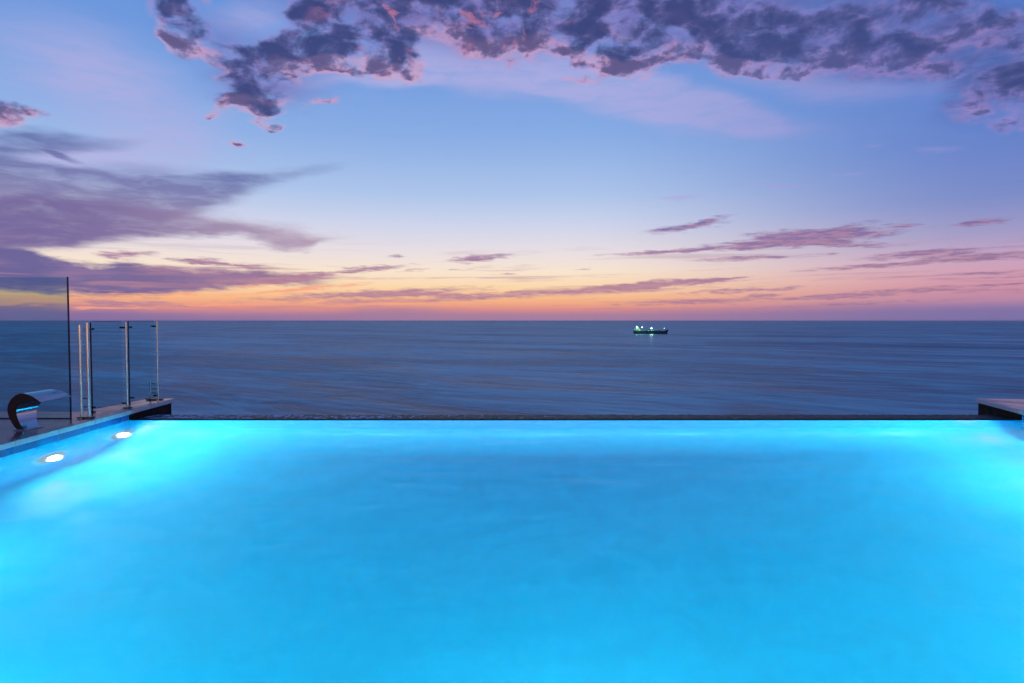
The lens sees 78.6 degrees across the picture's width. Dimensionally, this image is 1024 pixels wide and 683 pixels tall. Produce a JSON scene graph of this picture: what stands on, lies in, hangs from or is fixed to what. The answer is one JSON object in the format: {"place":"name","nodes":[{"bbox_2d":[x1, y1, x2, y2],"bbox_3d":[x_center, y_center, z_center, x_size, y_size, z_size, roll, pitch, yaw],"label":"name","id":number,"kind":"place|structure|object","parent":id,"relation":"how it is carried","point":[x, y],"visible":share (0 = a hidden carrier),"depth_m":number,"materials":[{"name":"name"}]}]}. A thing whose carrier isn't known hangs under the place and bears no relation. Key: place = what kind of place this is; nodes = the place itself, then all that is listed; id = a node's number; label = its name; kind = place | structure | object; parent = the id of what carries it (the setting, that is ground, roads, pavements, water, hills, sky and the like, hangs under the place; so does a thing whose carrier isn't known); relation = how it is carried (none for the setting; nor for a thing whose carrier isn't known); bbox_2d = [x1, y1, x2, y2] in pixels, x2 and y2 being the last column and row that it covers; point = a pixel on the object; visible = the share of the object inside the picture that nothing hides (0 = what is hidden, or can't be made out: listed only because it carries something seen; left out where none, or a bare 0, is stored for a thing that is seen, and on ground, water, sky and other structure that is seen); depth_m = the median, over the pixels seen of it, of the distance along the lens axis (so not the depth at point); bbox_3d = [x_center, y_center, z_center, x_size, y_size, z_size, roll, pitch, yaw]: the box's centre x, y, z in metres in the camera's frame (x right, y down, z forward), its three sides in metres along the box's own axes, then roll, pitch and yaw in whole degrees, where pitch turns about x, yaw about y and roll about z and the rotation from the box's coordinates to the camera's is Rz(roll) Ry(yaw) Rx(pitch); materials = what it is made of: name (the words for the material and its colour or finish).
{"place":"outdoors","nodes":[
{"label":"outdoors","id":0,"kind":"place"},
{"bbox_2d":[0,399,158,440],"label":"deck","id":1,"kind":"structure","parent":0,"point":[7,427],"depth_m":7.29,"materials":[{"name":"stone"}]},
{"bbox_2d":[0,277,71,418],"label":"glass screen","id":2,"kind":"object","parent":1,"relation":"on","point":[68,356],"visible":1,"depth_m":7.32,"materials":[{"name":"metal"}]},
{"bbox_2d":[7,389,70,430],"bbox_3d":[-5.106,0.730,6.768,0.349,0.390,0.480,0,2,0],"label":"waterfall spout","id":3,"kind":"object","parent":1,"relation":"on","point":[22,410],"visible":1,"depth_m":6.62,"materials":[{"name":"metal"}]},
{"bbox_2d":[77,321,162,418],"bbox_3d":[-5.176,0.302,8.214,0.350,1.150,1.820,0,2,-4],"label":"glass balustrade","id":4,"kind":"object","parent":1,"relation":"on","point":[89,406],"visible":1,"depth_m":7.85,"materials":[{"name":"metal"}]},
{"bbox_2d":[0,420,1023,682],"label":"pool water","id":5,"kind":"structure","parent":0,"point":[510,550],"depth_m":3.46,"materials":[{"name":"blue liquid"}]},
{"bbox_2d":[0,321,1023,414],"bbox_3d":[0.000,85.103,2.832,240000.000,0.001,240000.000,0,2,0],"label":"sea","id":6,"kind":"structure","parent":0,"point":[572,367],"depth_m":1163.45,"materials":[{"name":"liquid"}]},
{"bbox_2d":[633,326,667,333],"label":"cargo ship","id":7,"kind":"object","parent":6,"relation":"on","point":[638,331],"visible":0.96,"depth_m":3996.10,"materials":[{"name":"paint"}]},
{"bbox_2d":[0,0,1023,320],"label":"sky","id":8,"kind":"structure","parent":0,"point":[170,160],"materials":[{"name":"blue"}]},
{"bbox_2d":[131,419,1019,419],"bbox_3d":[0.827,1.544,8.123,11.514,1.073,0.126,0,2,0],"label":"pool rim","id":9,"kind":"object","parent":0,"point":[575,419],"visible":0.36,"depth_m":8.09,"materials":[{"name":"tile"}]},
{"bbox_2d":[139,414,1011,418],"bbox_3d":[0.874,1.539,8.440,11.674,1.063,0.500,0,2,0],"label":"overflow ledge","id":10,"kind":"object","parent":9,"relation":"attached to","point":[714,416],"visible":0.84,"depth_m":8.46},
{"bbox_2d":[990,399,1023,407],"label":"deck","id":11,"kind":"structure","parent":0,"point":[1018,402],"depth_m":8.91,"materials":[{"name":"stone"}]},
{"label":"pool floor","id":12,"kind":"structure","parent":0,"visible":0},
{"bbox_2d":[5,415,1022,456],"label":"pool wall","id":13,"kind":"structure","parent":12,"relation":"on","point":[128,419],"depth_m":7.10,"materials":[{"name":"tile"}]},
{"bbox_2d":[0,399,173,449],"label":"pool coping","id":14,"kind":"object","parent":13,"relation":"on","point":[23,439],"visible":1,"depth_m":6.96,"materials":[{"name":"stone"}]},
{"bbox_2d":[129,403,171,419],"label":"wing wall","id":15,"kind":"structure","parent":13,"relation":"attached to","point":[163,409],"depth_m":8.69,"materials":[{"name":"black tile"}]},
{"bbox_2d":[0,415,1023,457],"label":"waterline band","id":16,"kind":"object","parent":13,"relation":"attached to","point":[33,444],"visible":1,"depth_m":6.67,"materials":[{"name":"tile"}]},
{"bbox_2d":[975,399,1023,414],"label":"pool coping","id":17,"kind":"object","parent":13,"relation":"on","point":[1005,406],"visible":1,"depth_m":8.57,"materials":[{"name":"stone"}]},
{"bbox_2d":[978,403,1021,419],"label":"wing wall","id":18,"kind":"structure","parent":13,"relation":"attached to","point":[983,409],"depth_m":8.70,"materials":[{"name":"black tile"}]}
]}

